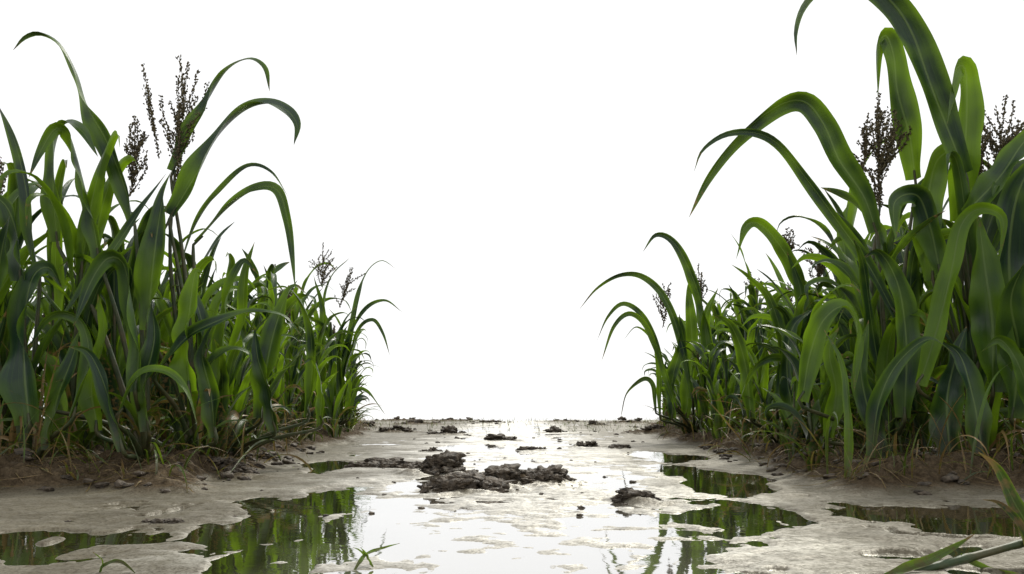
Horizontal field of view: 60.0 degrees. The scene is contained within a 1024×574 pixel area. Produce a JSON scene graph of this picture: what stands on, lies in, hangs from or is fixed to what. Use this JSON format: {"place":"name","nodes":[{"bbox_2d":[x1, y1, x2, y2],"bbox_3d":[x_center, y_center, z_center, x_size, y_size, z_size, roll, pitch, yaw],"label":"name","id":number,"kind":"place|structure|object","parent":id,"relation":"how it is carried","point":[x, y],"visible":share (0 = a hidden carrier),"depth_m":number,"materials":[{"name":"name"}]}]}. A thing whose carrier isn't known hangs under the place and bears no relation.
{"place":"outdoors","nodes":[
{"label":"outdoors","id":0,"kind":"place"},
{"bbox_2d":[0,405,1020,573],"bbox_3d":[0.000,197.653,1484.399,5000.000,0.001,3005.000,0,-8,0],"label":"water","id":1,"kind":"structure","parent":0,"point":[281,526],"depth_m":2.55,"materials":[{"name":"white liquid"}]},
{"bbox_2d":[0,418,1023,573],"bbox_3d":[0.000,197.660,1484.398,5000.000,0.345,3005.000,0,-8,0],"label":"ground","id":2,"kind":"structure","parent":0,"point":[828,544],"depth_m":3.41,"materials":[{"name":"soil"}]},
{"bbox_2d":[0,109,92,459],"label":"corn plant","id":3,"kind":"object","parent":2,"relation":"on","point":[17,375],"visible":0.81,"depth_m":4.00,"materials":[{"name":"green plant"}]},
{"bbox_2d":[13,31,196,462],"bbox_3d":[-1.869,-0.210,4.133,1.150,2.134,0.763,0,-8,0],"label":"corn plant","id":4,"kind":"object","parent":2,"relation":"on","point":[142,366],"visible":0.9,"depth_m":4.06,"materials":[{"name":"green plant"}]},
{"bbox_2d":[93,552,134,572],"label":"corn seedling","id":5,"kind":"object","parent":2,"relation":"on","point":[115,561],"visible":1,"depth_m":1.84,"materials":[{"name":"green plant"}]},
{"bbox_2d":[141,518,184,523],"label":"mud clod","id":6,"kind":"object","parent":2,"relation":"on","point":[168,520],"visible":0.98,"depth_m":2.61,"materials":[{"name":"soil"}]},
{"bbox_2d":[32,55,300,456],"bbox_3d":[-1.608,-0.166,4.488,1.316,2.100,0.854,0,-8,0],"label":"corn plant","id":7,"kind":"object","parent":2,"relation":"on","point":[185,363],"visible":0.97,"depth_m":4.41,"materials":[{"name":"green plant"}]},
{"bbox_2d":[207,457,259,473],"bbox_3d":[-1.357,0.879,4.321,0.270,0.102,0.222,0,-8,0],"label":"mud clod","id":8,"kind":"object","parent":2,"relation":"on","point":[241,467],"visible":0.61,"depth_m":4.29,"materials":[{"name":"soil"}]},
{"bbox_2d":[155,242,324,457],"bbox_3d":[-1.449,0.374,4.899,0.814,1.218,0.662,-6,-10,39],"label":"corn plant","id":9,"kind":"object","parent":2,"relation":"on","point":[265,351],"visible":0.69,"depth_m":4.73,"materials":[{"name":"green plant"}]},
{"bbox_2d":[247,451,278,459],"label":"mud clod","id":10,"kind":"object","parent":2,"relation":"on","point":[269,455],"visible":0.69,"depth_m":5.27,"materials":[{"name":"soil"}]},
{"bbox_2d":[308,242,401,434],"bbox_3d":[-1.595,0.511,8.925,1.036,1.996,0.626,0,-8,0],"label":"corn plant","id":11,"kind":"object","parent":2,"relation":"on","point":[344,355],"visible":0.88,"depth_m":8.80,"materials":[{"name":"green plant"}]},
{"bbox_2d":[362,421,375,426],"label":"mud clod","id":12,"kind":"object","parent":2,"relation":"on","point":[372,423],"visible":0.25,"depth_m":13.40,"materials":[{"name":"soil"}]},
{"bbox_2d":[353,543,399,569],"bbox_3d":[-0.299,0.593,1.942,0.131,0.048,0.056,6,-10,-37],"label":"corn seedling","id":13,"kind":"object","parent":2,"relation":"on","point":[363,556],"visible":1,"depth_m":1.94,"materials":[{"name":"green plant"}]},
{"bbox_2d":[344,457,419,467],"bbox_3d":[-0.698,0.998,4.967,0.518,0.093,0.265,0,-8,0],"label":"mud clod","id":14,"kind":"object","parent":2,"relation":"on","point":[378,462],"visible":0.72,"depth_m":4.91,"materials":[{"name":"soil"}]},
{"bbox_2d":[379,424,412,431],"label":"mud clod","id":15,"kind":"object","parent":2,"relation":"on","point":[395,427],"visible":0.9,"depth_m":11.15,"materials":[{"name":"soil"}]},
{"bbox_2d":[401,419,436,423],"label":"mud clod","id":16,"kind":"object","parent":2,"relation":"on","point":[417,421],"visible":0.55,"depth_m":15.58,"materials":[{"name":"soil"}]},
{"bbox_2d":[419,447,442,451],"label":"mud clod","id":17,"kind":"object","parent":2,"relation":"on","point":[431,449],"visible":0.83,"depth_m":6.67,"materials":[{"name":"soil"}]},
{"bbox_2d":[408,449,478,474],"bbox_3d":[-0.336,0.913,4.584,0.333,0.147,0.302,-7,-10,42],"label":"mud clod","id":18,"kind":"object","parent":2,"relation":"on","point":[434,463],"visible":0.85,"depth_m":4.54,"materials":[{"name":"soil"}]},
{"bbox_2d":[426,425,470,435],"bbox_3d":[-0.717,1.661,10.207,0.521,0.148,0.415,0,-8,0],"label":"mud clod","id":19,"kind":"object","parent":2,"relation":"on","point":[450,429],"visible":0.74,"depth_m":10.15,"materials":[{"name":"soil"}]},
{"bbox_2d":[436,417,479,420],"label":"mud clod","id":20,"kind":"object","parent":2,"relation":"on","point":[468,418],"visible":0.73,"depth_m":18.77,"materials":[{"name":"soil"}]},
{"bbox_2d":[417,469,515,492],"bbox_3d":[-0.186,0.808,3.641,0.409,0.116,0.237,0,-8,0],"label":"mud clod","id":21,"kind":"object","parent":2,"relation":"on","point":[471,479],"visible":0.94,"depth_m":3.58,"materials":[{"name":"soil"}]},
{"bbox_2d":[469,419,502,422],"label":"mud clod","id":22,"kind":"object","parent":2,"relation":"on","point":[493,420],"visible":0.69,"depth_m":16.73,"materials":[{"name":"soil"}]},
{"bbox_2d":[484,433,516,440],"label":"mud clod","id":23,"kind":"object","parent":2,"relation":"on","point":[494,437],"visible":0.83,"depth_m":8.63,"materials":[{"name":"soil"}]},
{"bbox_2d":[478,463,536,483],"bbox_3d":[-0.069,0.831,3.897,0.370,0.114,0.293,3,-8,-20],"label":"mud clod","id":24,"kind":"object","parent":2,"relation":"on","point":[506,472],"visible":0.56,"depth_m":3.82,"materials":[{"name":"soil"}]},
{"bbox_2d":[0,326,1023,493],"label":"grass","id":25,"kind":"structure","parent":2,"relation":"on","point":[35,444],"depth_m":4.01,"materials":[{"name":"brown plant"}]},
{"bbox_2d":[14,419,1019,550],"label":"soil crumbs","id":26,"kind":"object","parent":2,"relation":"on","point":[952,476],"visible":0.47,"depth_m":4.05,"materials":[{"name":"brown soil"}]},
{"bbox_2d":[516,446,545,450],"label":"mud clod","id":27,"kind":"object","parent":2,"relation":"on","point":[526,448],"visible":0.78,"depth_m":6.84,"materials":[{"name":"soil"}]},
{"bbox_2d":[519,464,576,481],"bbox_3d":[0.128,0.843,3.953,0.331,0.107,0.230,0,-8,0],"label":"mud clod","id":28,"kind":"object","parent":2,"relation":"on","point":[549,472],"visible":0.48,"depth_m":3.90,"materials":[{"name":"soil"}]},
{"bbox_2d":[544,425,567,431],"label":"mud clod","id":29,"kind":"object","parent":2,"relation":"on","point":[554,428],"visible":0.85,"depth_m":11.12,"materials":[{"name":"soil"}]},
{"bbox_2d":[576,441,599,446],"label":"mud clod","id":30,"kind":"object","parent":2,"relation":"on","point":[586,443],"visible":0.88,"depth_m":7.42,"materials":[{"name":"soil"}]},
{"bbox_2d":[579,420,615,425],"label":"mud clod","id":31,"kind":"object","parent":2,"relation":"on","point":[590,422],"visible":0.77,"depth_m":14.63,"materials":[{"name":"soil"}]},
{"bbox_2d":[608,444,630,448],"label":"mud clod","id":32,"kind":"object","parent":2,"relation":"on","point":[619,446],"visible":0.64,"depth_m":7.08,"materials":[{"name":"soil"}]},
{"bbox_2d":[608,416,642,422],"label":"mud clod","id":33,"kind":"object","parent":2,"relation":"on","point":[622,418],"visible":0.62,"depth_m":16.72,"materials":[{"name":"soil"}]},
{"bbox_2d":[610,487,663,502],"bbox_3d":[0.456,0.760,3.228,0.196,0.065,0.118,0,-8,0],"label":"mud clod","id":34,"kind":"object","parent":2,"relation":"on","point":[623,494],"visible":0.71,"depth_m":3.20,"materials":[{"name":"soil"}]},
{"bbox_2d":[626,424,664,432],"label":"mud clod","id":35,"kind":"object","parent":2,"relation":"on","point":[650,427],"visible":0.8,"depth_m":10.62,"materials":[{"name":"soil"}]},
{"bbox_2d":[581,232,717,433],"bbox_3d":[1.468,0.462,8.369,1.488,1.907,0.812,5,-9,-34],"label":"corn plant","id":36,"kind":"object","parent":2,"relation":"on","point":[700,316],"visible":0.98,"depth_m":8.27,"materials":[{"name":"green plant"}]},
{"bbox_2d":[713,203,855,443],"bbox_3d":[1.713,0.237,5.682,0.997,1.606,1.107,0,-8,0],"label":"corn plant","id":37,"kind":"object","parent":2,"relation":"on","point":[782,246],"visible":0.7,"depth_m":5.57,"materials":[{"name":"green plant"}]},
{"bbox_2d":[689,27,947,478],"bbox_3d":[1.637,-0.248,4.308,1.277,2.316,0.844,3,-8,-21],"label":"corn plant","id":38,"kind":"object","parent":2,"relation":"on","point":[897,379],"visible":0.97,"depth_m":4.39,"materials":[{"name":"green plant"}]},
{"bbox_2d":[794,0,1023,455],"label":"corn plant","id":39,"kind":"object","parent":2,"relation":"on","point":[942,263],"visible":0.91,"depth_m":4.22,"materials":[{"name":"green plant"}]},
{"bbox_2d":[884,452,1023,573],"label":"fallen corn stalk","id":40,"kind":"object","parent":2,"relation":"on","point":[1014,509],"visible":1,"depth_m":1.89,"materials":[{"name":"green plant"}]},
{"bbox_2d":[980,94,1023,455],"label":"corn plant","id":41,"kind":"object","parent":2,"relation":"on","point":[1009,199],"visible":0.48,"depth_m":4.17,"materials":[{"name":"green plant"}]},
{"bbox_2d":[0,130,1023,470],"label":"corn field","id":42,"kind":"structure","parent":0,"point":[756,328],"depth_m":4.95,"materials":[{"name":"green plant"}]},
{"bbox_2d":[0,0,1023,404],"label":"sky","id":43,"kind":"structure","parent":0,"point":[509,160],"materials":[{"name":"white"}]}
]}

